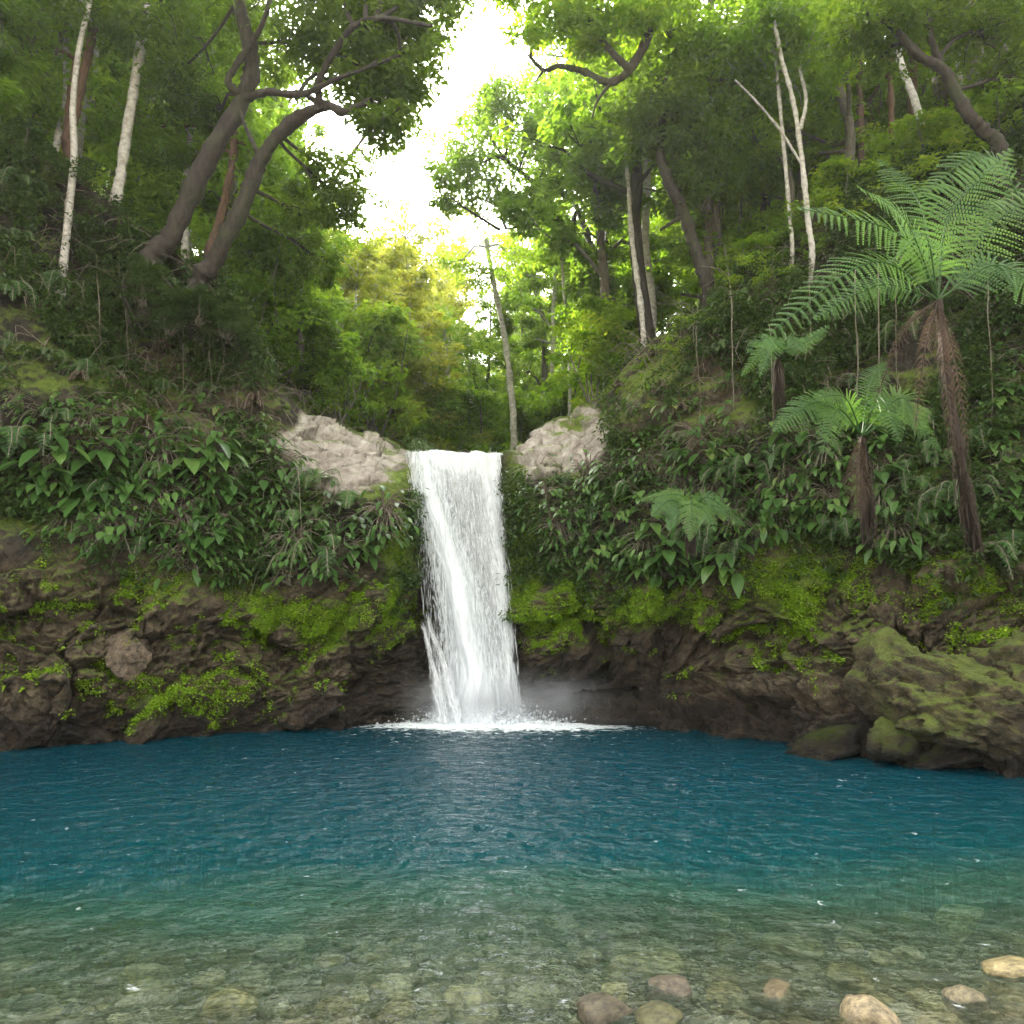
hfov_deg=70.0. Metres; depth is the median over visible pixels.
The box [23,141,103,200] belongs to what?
shrub
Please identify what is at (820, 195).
shrub
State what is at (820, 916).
stone
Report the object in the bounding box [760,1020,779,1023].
stone
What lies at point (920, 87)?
tree
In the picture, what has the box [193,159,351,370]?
tree
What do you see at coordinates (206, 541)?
leafy plant
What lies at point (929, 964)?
gravel
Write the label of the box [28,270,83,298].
fern
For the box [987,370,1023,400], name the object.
leafy plant
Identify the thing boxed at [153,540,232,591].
leafy plant
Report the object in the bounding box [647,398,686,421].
leafy plant
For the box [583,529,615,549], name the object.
leafy plant
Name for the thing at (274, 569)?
leafy plant
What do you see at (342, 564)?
leafy plant
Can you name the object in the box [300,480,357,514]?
leafy plant
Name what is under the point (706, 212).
tree
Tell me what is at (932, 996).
stone
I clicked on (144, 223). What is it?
shrub
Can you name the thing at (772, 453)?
leafy plant
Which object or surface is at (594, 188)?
tree
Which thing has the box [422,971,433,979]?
stone
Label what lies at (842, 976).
stone
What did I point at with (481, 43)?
sky
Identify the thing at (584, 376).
shrub
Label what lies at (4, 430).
leafy plant
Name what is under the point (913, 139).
shrub
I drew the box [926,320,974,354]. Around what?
fern
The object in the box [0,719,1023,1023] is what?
water
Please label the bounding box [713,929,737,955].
stone
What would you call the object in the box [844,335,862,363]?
fern
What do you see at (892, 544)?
leafy plant
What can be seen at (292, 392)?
roots
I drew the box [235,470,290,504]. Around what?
leafy plant
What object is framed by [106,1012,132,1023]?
stone
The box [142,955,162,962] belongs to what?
stone
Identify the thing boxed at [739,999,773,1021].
stone
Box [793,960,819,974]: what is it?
stone
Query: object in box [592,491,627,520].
leafy plant
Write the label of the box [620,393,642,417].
leafy plant
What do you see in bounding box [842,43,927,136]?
tree
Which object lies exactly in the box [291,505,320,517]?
leafy plant
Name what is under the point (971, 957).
stone
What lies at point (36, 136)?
shrub
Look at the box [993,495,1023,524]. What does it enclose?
leafy plant
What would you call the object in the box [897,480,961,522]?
leafy plant
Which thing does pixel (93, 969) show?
stone
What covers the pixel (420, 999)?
stone
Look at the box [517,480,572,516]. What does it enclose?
leafy plant
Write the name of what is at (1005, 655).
boulder
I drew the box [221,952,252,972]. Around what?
stone
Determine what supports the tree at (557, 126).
on the cliff
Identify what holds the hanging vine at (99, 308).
hanging from the cliff
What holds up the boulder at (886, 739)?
on the rock at (936, 756)
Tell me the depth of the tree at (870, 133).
19.32 m
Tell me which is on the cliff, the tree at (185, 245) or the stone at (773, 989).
the tree at (185, 245)
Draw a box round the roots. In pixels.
[0,158,1023,495]
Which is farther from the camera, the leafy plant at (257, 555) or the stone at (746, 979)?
the leafy plant at (257, 555)
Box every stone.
[0,947,12,956]
[0,957,39,974]
[0,975,13,985]
[0,985,12,1001]
[4,949,22,960]
[6,990,16,998]
[10,994,43,1009]
[11,978,33,989]
[21,1013,53,1023]
[22,939,43,949]
[22,987,36,993]
[40,946,60,962]
[45,1007,62,1016]
[58,962,79,972]
[60,1008,71,1016]
[68,951,99,973]
[77,987,116,1008]
[80,1006,94,1014]
[87,965,108,974]
[91,968,122,988]
[95,1003,111,1010]
[100,1005,115,1019]
[104,958,114,965]
[105,951,119,956]
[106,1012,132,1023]
[115,941,134,950]
[115,993,142,1011]
[117,961,174,994]
[119,950,140,965]
[134,932,169,947]
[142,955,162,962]
[142,984,178,1009]
[155,1016,180,1023]
[156,949,174,957]
[162,951,186,964]
[176,968,188,974]
[178,989,201,1005]
[180,1019,192,1023]
[189,968,225,989]
[198,941,217,952]
[198,988,258,1023]
[210,960,219,966]
[213,951,226,960]
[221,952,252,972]
[235,945,254,953]
[239,969,270,996]
[242,1013,256,1023]
[250,947,278,962]
[250,1020,264,1023]
[252,963,268,970]
[256,1003,275,1019]
[270,934,306,953]
[276,972,302,989]
[284,1018,314,1023]
[285,1009,297,1019]
[287,985,320,1004]
[300,969,311,976]
[302,935,321,947]
[312,1010,330,1019]
[312,1017,323,1023]
[314,954,345,968]
[314,995,357,1019]
[320,979,349,998]
[321,966,355,985]
[322,945,334,954]
[336,1017,351,1023]
[337,943,350,950]
[342,937,360,946]
[351,953,361,963]
[355,993,369,1002]
[356,943,368,950]
[357,958,368,964]
[362,952,384,960]
[364,1001,382,1014]
[367,989,386,1002]
[370,982,379,988]
[375,945,390,953]
[377,1000,415,1023]
[379,973,411,1000]
[384,960,403,974]
[388,935,406,945]
[402,961,410,968]
[409,976,421,984]
[412,948,430,965]
[413,943,422,949]
[416,997,428,1004]
[416,1007,448,1023]
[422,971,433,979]
[427,982,436,988]
[432,964,454,980]
[440,923,455,932]
[441,940,454,946]
[441,947,484,968]
[441,984,498,1023]
[461,938,479,946]
[463,974,472,983]
[472,925,495,935]
[474,976,487,986]
[475,963,510,984]
[479,944,502,953]
[493,918,515,934]
[496,1003,506,1018]
[497,996,512,1014]
[504,980,557,1018]
[505,955,536,980]
[507,907,530,924]
[507,973,528,985]
[517,924,525,932]
[527,911,548,922]
[528,967,542,975]
[530,935,554,954]
[540,913,578,929]
[546,1010,568,1023]
[549,958,559,962]
[551,968,558,973]
[556,991,568,998]
[566,941,581,953]
[569,1002,577,1009]
[576,947,602,967]
[576,992,634,1023]
[577,926,594,940]
[583,975,594,983]
[591,937,640,962]
[601,982,627,999]
[603,915,613,920]
[603,971,636,989]
[604,926,621,934]
[609,949,686,982]
[618,923,648,939]
[622,997,647,1010]
[634,1000,683,1023]
[644,975,692,1003]
[655,938,669,945]
[656,913,670,923]
[662,942,677,951]
[672,1002,692,1012]
[677,938,691,948]
[681,958,700,977]
[682,1018,706,1023]
[686,929,704,941]
[691,948,706,960]
[691,987,701,1004]
[697,915,712,924]
[705,981,740,1004]
[708,967,738,983]
[710,912,730,927]
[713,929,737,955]
[722,1004,735,1015]
[726,943,748,958]
[727,994,746,1010]
[733,922,754,936]
[735,1010,749,1018]
[737,971,769,991]
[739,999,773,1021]
[740,909,763,921]
[743,935,758,947]
[749,978,805,1013]
[755,961,793,980]
[756,932,825,959]
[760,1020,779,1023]
[772,1010,801,1020]
[779,1016,812,1023]
[792,970,815,981]
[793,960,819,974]
[796,929,821,940]
[798,1007,808,1017]
[801,998,809,1004]
[807,1000,840,1022]
[812,915,828,920]
[815,919,840,930]
[823,963,874,993]
[825,1017,842,1023]
[833,909,860,926]
[834,937,863,954]
[839,994,900,1023]
[842,924,877,942]
[857,989,896,1004]
[868,949,896,966]
[876,975,892,984]
[886,1002,918,1023]
[890,946,924,961]
[894,933,906,939]
[897,967,925,984]
[898,910,911,922]
[905,988,928,1002]
[908,912,929,920]
[914,1012,964,1023]
[918,993,946,1011]
[919,968,956,989]
[933,904,983,942]
[941,985,989,1013]
[953,1013,969,1020]
[962,951,976,960]
[966,974,985,984]
[967,983,994,999]
[980,955,1023,982]
[980,1009,1002,1018]
[982,926,994,932]
[983,951,999,957]
[988,993,1000,999]
[988,1013,1004,1023]
[989,928,1004,939]
[997,991,1023,1018]
[1000,933,1023,954]
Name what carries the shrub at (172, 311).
on the cliff
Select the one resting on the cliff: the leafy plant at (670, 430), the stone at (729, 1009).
the leafy plant at (670, 430)
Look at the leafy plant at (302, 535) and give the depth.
14.39 m
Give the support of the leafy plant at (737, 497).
on the cliff
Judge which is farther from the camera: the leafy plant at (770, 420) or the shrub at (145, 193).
the shrub at (145, 193)
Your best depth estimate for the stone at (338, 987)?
4.01 m
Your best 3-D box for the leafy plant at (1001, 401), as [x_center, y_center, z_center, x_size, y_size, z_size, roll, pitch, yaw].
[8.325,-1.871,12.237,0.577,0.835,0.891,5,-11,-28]
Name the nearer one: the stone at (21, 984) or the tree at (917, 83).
the stone at (21, 984)
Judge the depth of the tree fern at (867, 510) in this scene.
10.85 m
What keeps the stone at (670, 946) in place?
on the gravel
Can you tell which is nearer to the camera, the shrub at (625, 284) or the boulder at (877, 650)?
the boulder at (877, 650)
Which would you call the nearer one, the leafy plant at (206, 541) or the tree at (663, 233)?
the leafy plant at (206, 541)
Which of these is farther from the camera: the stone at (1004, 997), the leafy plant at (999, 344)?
the leafy plant at (999, 344)
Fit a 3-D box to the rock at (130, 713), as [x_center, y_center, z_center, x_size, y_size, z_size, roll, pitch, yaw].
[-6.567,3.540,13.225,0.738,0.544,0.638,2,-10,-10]
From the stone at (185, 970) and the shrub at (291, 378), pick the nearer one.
the stone at (185, 970)
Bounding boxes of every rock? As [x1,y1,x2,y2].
[101,628,151,683]
[124,693,161,718]
[785,724,862,760]
[903,744,987,769]
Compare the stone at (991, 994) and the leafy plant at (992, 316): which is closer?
the stone at (991, 994)
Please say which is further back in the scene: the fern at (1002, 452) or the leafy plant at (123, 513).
the leafy plant at (123, 513)
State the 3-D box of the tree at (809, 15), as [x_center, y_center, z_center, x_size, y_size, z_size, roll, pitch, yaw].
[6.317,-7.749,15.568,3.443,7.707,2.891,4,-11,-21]
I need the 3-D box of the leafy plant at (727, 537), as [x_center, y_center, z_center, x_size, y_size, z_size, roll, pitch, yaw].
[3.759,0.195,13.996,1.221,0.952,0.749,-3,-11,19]
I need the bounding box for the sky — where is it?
[95,0,741,369]
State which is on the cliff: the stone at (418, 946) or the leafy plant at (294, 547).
the leafy plant at (294, 547)
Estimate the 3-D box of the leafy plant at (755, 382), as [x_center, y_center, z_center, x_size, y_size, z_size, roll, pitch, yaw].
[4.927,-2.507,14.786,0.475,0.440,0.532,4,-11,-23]
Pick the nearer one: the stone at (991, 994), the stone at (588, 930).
the stone at (991, 994)
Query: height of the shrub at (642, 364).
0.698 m
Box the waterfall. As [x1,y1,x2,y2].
[374,448,598,731]
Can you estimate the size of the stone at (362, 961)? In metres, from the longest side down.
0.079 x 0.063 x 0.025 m
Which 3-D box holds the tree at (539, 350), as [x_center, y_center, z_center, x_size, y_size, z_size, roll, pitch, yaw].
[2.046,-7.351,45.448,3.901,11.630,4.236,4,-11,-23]
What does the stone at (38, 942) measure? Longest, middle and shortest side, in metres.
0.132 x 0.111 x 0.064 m
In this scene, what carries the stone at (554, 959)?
on the gravel
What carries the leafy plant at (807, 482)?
on the cliff
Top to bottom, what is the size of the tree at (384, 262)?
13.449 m
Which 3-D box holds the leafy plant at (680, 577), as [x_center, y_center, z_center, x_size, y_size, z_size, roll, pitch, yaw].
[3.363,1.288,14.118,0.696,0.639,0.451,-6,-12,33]
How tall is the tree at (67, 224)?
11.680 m
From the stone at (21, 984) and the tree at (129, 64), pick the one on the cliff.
the tree at (129, 64)
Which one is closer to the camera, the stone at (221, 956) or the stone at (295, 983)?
the stone at (295, 983)
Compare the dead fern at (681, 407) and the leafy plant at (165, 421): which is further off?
the dead fern at (681, 407)
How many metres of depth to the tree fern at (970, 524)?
10.22 m
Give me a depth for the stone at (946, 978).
4.13 m
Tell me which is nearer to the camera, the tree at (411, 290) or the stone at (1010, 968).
the stone at (1010, 968)
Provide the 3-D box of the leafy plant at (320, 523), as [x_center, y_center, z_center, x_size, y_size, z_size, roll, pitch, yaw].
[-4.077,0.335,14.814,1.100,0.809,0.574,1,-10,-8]
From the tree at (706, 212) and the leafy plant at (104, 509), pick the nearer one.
the leafy plant at (104, 509)
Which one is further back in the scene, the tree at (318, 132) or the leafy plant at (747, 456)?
the tree at (318, 132)
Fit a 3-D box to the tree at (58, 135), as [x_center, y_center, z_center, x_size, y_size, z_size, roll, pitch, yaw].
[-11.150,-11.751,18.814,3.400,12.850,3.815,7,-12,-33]
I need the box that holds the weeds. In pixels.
[0,562,1013,703]
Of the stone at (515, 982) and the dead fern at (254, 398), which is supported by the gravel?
the stone at (515, 982)
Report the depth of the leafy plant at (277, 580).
14.35 m
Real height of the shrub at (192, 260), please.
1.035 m
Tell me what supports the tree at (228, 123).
on the cliff
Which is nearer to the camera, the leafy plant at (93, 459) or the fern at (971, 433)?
the fern at (971, 433)
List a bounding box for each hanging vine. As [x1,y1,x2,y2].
[96,274,101,358]
[124,285,129,387]
[183,240,190,409]
[209,333,212,388]
[294,440,300,517]
[696,290,700,418]
[724,244,733,411]
[769,325,773,478]
[809,264,810,356]
[854,269,858,431]
[876,254,880,392]
[895,275,897,389]
[987,273,992,466]
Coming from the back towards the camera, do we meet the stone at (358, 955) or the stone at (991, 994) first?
the stone at (358, 955)
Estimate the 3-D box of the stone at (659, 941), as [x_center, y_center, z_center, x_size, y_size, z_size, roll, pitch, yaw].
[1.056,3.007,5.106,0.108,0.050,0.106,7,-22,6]
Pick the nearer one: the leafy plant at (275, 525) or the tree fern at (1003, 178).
the tree fern at (1003, 178)
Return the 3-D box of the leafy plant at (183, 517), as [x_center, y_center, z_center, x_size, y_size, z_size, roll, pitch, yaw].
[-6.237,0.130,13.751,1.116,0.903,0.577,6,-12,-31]
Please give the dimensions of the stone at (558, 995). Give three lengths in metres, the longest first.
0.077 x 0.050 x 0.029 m
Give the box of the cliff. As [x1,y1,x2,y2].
[0,102,1023,923]
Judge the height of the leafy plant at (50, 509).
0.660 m
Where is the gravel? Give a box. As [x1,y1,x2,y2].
[0,925,1023,1023]
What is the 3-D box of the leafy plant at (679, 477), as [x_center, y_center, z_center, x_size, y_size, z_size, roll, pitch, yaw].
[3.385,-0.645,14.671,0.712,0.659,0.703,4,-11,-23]
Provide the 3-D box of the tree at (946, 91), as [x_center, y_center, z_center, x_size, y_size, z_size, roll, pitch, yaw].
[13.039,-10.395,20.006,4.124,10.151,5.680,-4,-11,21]
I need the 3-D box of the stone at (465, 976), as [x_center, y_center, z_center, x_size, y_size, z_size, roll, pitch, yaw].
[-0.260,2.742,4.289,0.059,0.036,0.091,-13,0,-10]
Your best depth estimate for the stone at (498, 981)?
4.37 m
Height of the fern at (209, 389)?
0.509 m
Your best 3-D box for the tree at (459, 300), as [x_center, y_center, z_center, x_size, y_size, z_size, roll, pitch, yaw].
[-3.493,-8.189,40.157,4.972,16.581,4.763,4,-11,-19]
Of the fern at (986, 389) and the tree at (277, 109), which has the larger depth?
the tree at (277, 109)
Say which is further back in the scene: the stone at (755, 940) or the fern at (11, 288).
the fern at (11, 288)
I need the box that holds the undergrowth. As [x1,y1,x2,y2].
[0,100,1023,622]
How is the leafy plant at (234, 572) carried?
on the cliff
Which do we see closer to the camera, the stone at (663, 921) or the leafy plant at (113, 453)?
the stone at (663, 921)
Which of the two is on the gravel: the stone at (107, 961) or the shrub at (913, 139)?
the stone at (107, 961)
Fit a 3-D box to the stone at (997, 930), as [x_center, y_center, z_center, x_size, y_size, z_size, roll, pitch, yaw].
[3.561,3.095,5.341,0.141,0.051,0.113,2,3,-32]
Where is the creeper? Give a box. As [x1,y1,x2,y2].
[0,356,1023,736]
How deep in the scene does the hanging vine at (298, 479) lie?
14.75 m
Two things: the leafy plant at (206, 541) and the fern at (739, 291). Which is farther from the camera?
the fern at (739, 291)
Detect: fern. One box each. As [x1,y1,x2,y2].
[0,166,49,199]
[0,225,34,240]
[0,277,39,309]
[0,332,15,350]
[13,344,68,361]
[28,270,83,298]
[56,358,108,381]
[67,370,89,380]
[102,286,133,304]
[109,374,130,390]
[129,414,153,432]
[147,378,187,398]
[151,337,171,350]
[163,272,186,285]
[169,373,184,383]
[175,343,193,357]
[187,381,226,395]
[190,386,209,398]
[240,391,263,408]
[610,380,623,392]
[624,427,639,440]
[639,488,745,559]
[646,348,657,360]
[648,380,666,394]
[670,401,688,413]
[691,363,709,378]
[697,339,726,363]
[703,413,717,428]
[723,287,748,300]
[741,325,829,419]
[757,365,795,388]
[762,148,1023,568]
[771,362,940,548]
[790,273,838,288]
[808,302,868,334]
[829,374,855,392]
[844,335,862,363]
[845,289,876,308]
[855,310,920,358]
[871,407,934,433]
[897,274,941,296]
[911,440,932,458]
[915,474,1000,524]
[918,145,1023,261]
[922,379,970,400]
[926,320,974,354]
[933,239,975,260]
[948,426,1013,453]
[956,381,1009,409]
[963,222,1006,246]
[966,286,996,310]
[975,540,1018,579]
[980,348,1016,363]
[984,529,1023,553]
[986,188,1023,220]
[998,448,1023,474]
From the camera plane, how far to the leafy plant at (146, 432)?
13.86 m
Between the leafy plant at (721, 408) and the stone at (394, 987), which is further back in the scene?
the leafy plant at (721, 408)
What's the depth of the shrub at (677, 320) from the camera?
16.75 m
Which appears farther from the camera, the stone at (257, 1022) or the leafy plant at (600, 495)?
the leafy plant at (600, 495)
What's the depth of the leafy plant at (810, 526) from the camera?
13.00 m
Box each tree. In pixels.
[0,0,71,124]
[0,0,126,157]
[2,0,87,136]
[13,0,114,116]
[21,0,117,154]
[22,26,136,167]
[41,0,115,295]
[42,0,428,359]
[45,25,123,105]
[46,59,198,223]
[47,0,210,181]
[52,23,119,151]
[61,89,110,186]
[82,29,227,205]
[83,163,109,191]
[84,0,306,206]
[85,50,305,257]
[101,26,151,114]
[103,0,165,202]
[117,0,273,258]
[130,117,213,246]
[150,0,309,282]
[175,0,480,372]
[188,156,224,263]
[192,213,263,261]
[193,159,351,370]
[194,0,286,255]
[222,107,350,243]
[248,98,302,291]
[257,96,337,293]
[296,15,459,382]
[321,189,476,312]
[323,237,395,422]
[325,229,362,300]
[326,227,366,306]
[338,242,426,387]
[346,236,421,382]
[373,241,400,303]
[378,235,464,446]
[388,241,474,381]
[402,302,502,449]
[414,60,632,368]
[423,241,482,326]
[424,230,487,400]
[432,224,548,449]
[443,293,521,420]
[454,323,486,404]
[457,223,549,394]
[478,214,582,425]
[481,0,699,117]
[487,1,714,341]
[491,293,549,385]
[494,78,672,391]
[506,198,577,395]
[511,43,681,271]
[522,157,657,323]
[523,197,582,415]
[526,224,593,415]
[528,311,560,381]
[531,170,699,337]
[555,1,709,335]
[556,224,697,354]
[559,24,678,348]
[566,193,680,341]
[596,0,776,308]
[630,0,820,285]
[649,213,716,284]
[650,185,750,276]
[651,182,684,333]
[656,154,747,314]
[656,187,721,307]
[667,0,753,272]
[691,0,840,267]
[696,13,809,226]
[719,0,886,194]
[721,0,902,214]
[722,3,829,232]
[727,121,796,249]
[728,0,879,279]
[729,82,786,246]
[770,67,886,207]
[808,25,945,166]
[812,0,1023,200]
[823,3,962,158]
[827,6,917,165]
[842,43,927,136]
[865,67,929,94]
[868,10,965,129]
[882,3,1008,64]
[885,77,964,108]
[895,37,965,132]
[895,46,923,124]
[917,2,1021,130]
[939,9,965,96]
[940,2,1007,73]
[967,0,989,74]
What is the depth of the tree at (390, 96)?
15.40 m
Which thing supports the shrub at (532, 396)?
on the terrain
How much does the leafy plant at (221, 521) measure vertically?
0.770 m
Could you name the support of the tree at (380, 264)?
on the terrain
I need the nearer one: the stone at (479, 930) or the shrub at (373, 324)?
the stone at (479, 930)
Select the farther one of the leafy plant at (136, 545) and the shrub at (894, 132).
the shrub at (894, 132)
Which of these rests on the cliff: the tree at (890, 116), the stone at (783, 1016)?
the tree at (890, 116)
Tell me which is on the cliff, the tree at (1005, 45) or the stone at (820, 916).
the tree at (1005, 45)
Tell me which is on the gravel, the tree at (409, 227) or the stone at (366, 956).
the stone at (366, 956)
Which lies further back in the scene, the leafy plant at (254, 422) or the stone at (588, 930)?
the leafy plant at (254, 422)
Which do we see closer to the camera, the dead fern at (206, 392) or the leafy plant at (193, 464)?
the leafy plant at (193, 464)
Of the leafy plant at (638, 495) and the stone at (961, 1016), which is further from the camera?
the leafy plant at (638, 495)
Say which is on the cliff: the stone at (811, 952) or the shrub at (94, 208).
the shrub at (94, 208)
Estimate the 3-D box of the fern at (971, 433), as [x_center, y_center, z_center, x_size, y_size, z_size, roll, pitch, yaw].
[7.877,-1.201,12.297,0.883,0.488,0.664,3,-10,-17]
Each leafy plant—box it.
[0,383,31,415]
[0,409,6,426]
[0,422,56,456]
[0,426,20,444]
[0,427,29,457]
[0,432,91,495]
[0,440,25,469]
[0,456,61,497]
[1,474,69,507]
[6,405,75,425]
[7,429,120,484]
[10,394,68,424]
[18,498,114,543]
[26,451,98,507]
[35,420,90,449]
[37,491,80,523]
[41,475,131,531]
[47,402,113,444]
[49,390,87,416]
[56,494,131,536]
[57,512,121,558]
[58,397,107,429]
[63,456,98,468]
[66,467,119,492]
[66,510,140,561]
[70,425,158,490]
[82,476,147,505]
[83,500,159,539]
[84,479,159,518]
[88,393,146,430]
[91,446,137,477]
[96,410,143,449]
[97,427,162,463]
[99,459,165,485]
[103,536,148,566]
[107,495,166,537]
[113,461,190,501]
[120,421,204,487]
[129,477,193,527]
[130,428,185,456]
[135,392,163,408]
[139,521,185,548]
[142,518,230,572]
[146,472,189,498]
[147,541,193,568]
[152,495,209,538]
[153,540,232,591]
[154,410,190,434]
[156,435,244,489]
[163,490,224,520]
[165,441,248,498]
[166,430,203,457]
[167,411,209,443]
[172,461,241,512]
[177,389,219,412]
[178,422,231,453]
[183,540,244,571]
[186,514,255,565]
[192,480,258,519]
[197,458,254,494]
[197,549,265,589]
[206,430,245,465]
[207,499,252,539]
[211,515,267,552]
[212,403,245,426]
[217,428,265,466]
[226,423,253,440]
[229,444,260,467]
[230,506,290,559]
[231,470,310,513]
[232,498,286,529]
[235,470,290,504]
[235,544,273,568]
[237,440,320,488]
[240,411,272,429]
[240,531,295,561]
[242,561,278,582]
[247,516,333,570]
[249,534,340,598]
[249,552,292,596]
[252,430,294,456]
[253,509,302,531]
[254,488,307,526]
[258,518,290,538]
[263,471,318,502]
[270,455,312,487]
[282,510,336,544]
[289,468,341,503]
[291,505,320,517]
[297,553,358,586]
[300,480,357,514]
[311,529,384,573]
[311,556,348,580]
[312,489,359,513]
[319,514,356,543]
[335,512,383,540]
[335,539,385,570]
[339,485,423,548]
[342,515,411,558]
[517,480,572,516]
[521,500,576,532]
[523,507,586,554]
[531,529,584,572]
[541,454,562,477]
[542,472,571,488]
[544,499,594,535]
[544,510,610,558]
[549,488,583,506]
[552,548,609,586]
[556,449,615,488]
[558,532,626,580]
[562,506,594,536]
[563,478,598,507]
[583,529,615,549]
[586,500,639,542]
[587,459,654,503]
[590,556,628,585]
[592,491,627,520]
[593,538,640,574]
[601,449,644,475]
[610,443,671,487]
[612,480,638,502]
[612,521,684,569]
[614,489,665,519]
[619,519,641,541]
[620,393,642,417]
[622,427,659,449]
[625,555,664,588]
[631,508,681,539]
[638,477,686,502]
[639,436,679,461]
[639,533,715,576]
[641,455,683,484]
[644,495,700,549]
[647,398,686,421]
[648,562,685,587]
[650,449,681,474]
[650,523,705,561]
[654,419,679,443]
[654,493,693,518]
[656,431,687,454]
[658,464,700,492]
[660,415,734,462]
[667,442,729,479]
[667,563,698,593]
[678,499,740,544]
[678,538,723,568]
[679,526,720,563]
[681,396,708,412]
[682,468,750,501]
[682,555,717,582]
[684,418,716,439]
[685,476,720,500]
[685,543,754,598]
[688,452,739,484]
[698,467,723,484]
[700,450,772,498]
[700,539,743,567]
[703,467,756,501]
[704,498,759,540]
[706,491,737,514]
[708,400,732,427]
[709,439,745,462]
[713,419,754,444]
[714,372,742,391]
[725,488,755,505]
[726,517,778,550]
[727,503,763,522]
[728,455,807,514]
[739,378,770,398]
[740,456,792,487]
[744,415,821,464]
[746,443,776,460]
[749,444,781,474]
[753,410,778,426]
[755,449,830,499]
[760,495,818,544]
[762,474,838,518]
[768,421,844,464]
[773,438,842,478]
[784,479,812,493]
[786,482,860,534]
[787,426,850,487]
[788,517,854,556]
[790,502,845,543]
[791,471,875,520]
[815,464,869,501]
[823,455,853,476]
[828,510,881,536]
[836,464,904,505]
[839,438,892,470]
[839,490,896,525]
[840,508,912,543]
[845,442,918,486]
[850,432,913,463]
[851,472,937,526]
[855,501,958,564]
[856,503,917,543]
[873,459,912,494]
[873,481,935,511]
[878,509,933,536]
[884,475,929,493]
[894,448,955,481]
[895,444,925,463]
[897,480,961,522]
[921,500,959,527]
[961,291,998,325]
[965,399,1009,431]
[969,353,1009,379]
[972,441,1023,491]
[973,421,1023,460]
[973,466,1019,495]
[974,376,1023,418]
[978,314,1023,343]
[979,340,1017,361]
[983,489,1023,518]
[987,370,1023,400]
[990,297,1023,331]
[990,406,1023,432]
[991,472,1023,502]
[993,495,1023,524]
[1000,350,1023,369]
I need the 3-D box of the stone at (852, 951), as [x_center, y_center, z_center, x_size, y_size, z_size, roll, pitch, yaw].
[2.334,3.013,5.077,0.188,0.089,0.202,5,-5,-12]
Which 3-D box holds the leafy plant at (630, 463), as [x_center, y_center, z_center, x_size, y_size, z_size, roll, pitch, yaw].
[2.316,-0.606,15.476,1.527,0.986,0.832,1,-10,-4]
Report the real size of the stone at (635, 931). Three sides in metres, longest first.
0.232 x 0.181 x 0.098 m
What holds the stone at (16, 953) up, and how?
on the gravel
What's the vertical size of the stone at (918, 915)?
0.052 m
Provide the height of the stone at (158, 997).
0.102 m
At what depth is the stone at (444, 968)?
4.41 m
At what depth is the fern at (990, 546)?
10.90 m
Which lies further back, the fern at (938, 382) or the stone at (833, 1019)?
the fern at (938, 382)
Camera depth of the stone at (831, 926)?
5.82 m
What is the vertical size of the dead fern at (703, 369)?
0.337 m
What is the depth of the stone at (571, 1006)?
3.77 m
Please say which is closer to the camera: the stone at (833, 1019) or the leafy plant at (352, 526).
the stone at (833, 1019)
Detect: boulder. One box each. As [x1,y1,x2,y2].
[843,626,944,724]
[866,716,921,760]
[867,650,1023,763]
[966,629,1023,682]
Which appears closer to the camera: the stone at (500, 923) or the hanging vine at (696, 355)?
the stone at (500, 923)
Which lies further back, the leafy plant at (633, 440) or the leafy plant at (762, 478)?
the leafy plant at (633, 440)
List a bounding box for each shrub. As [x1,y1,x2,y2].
[0,107,52,143]
[0,112,63,188]
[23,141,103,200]
[63,184,151,248]
[80,214,159,266]
[93,253,178,308]
[99,145,214,262]
[127,292,215,346]
[163,254,200,286]
[172,283,240,334]
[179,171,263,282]
[193,300,264,343]
[216,215,363,384]
[216,348,276,376]
[255,282,360,404]
[265,296,353,392]
[265,392,290,414]
[277,276,358,394]
[287,331,388,424]
[323,298,437,447]
[342,376,423,444]
[354,320,497,451]
[400,375,496,452]
[433,386,519,452]
[452,402,519,452]
[479,368,521,421]
[488,387,567,451]
[501,372,540,431]
[517,380,578,428]
[525,385,539,441]
[531,345,583,416]
[532,338,576,389]
[536,293,638,407]
[555,263,678,398]
[571,342,619,399]
[630,355,654,371]
[645,148,799,305]
[648,313,701,354]
[695,295,735,333]
[707,231,799,299]
[756,215,837,260]
[783,154,890,238]
[853,159,921,203]
[858,101,1023,199]
[867,122,925,156]
[871,98,947,131]
[907,90,1022,162]
[916,46,1023,173]
[920,83,964,104]
[921,18,1022,112]
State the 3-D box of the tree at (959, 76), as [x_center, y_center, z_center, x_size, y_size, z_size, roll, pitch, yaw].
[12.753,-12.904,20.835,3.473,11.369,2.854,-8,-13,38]
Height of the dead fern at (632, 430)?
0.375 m
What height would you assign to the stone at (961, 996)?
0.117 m
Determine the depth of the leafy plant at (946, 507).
11.85 m
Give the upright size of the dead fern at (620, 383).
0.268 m

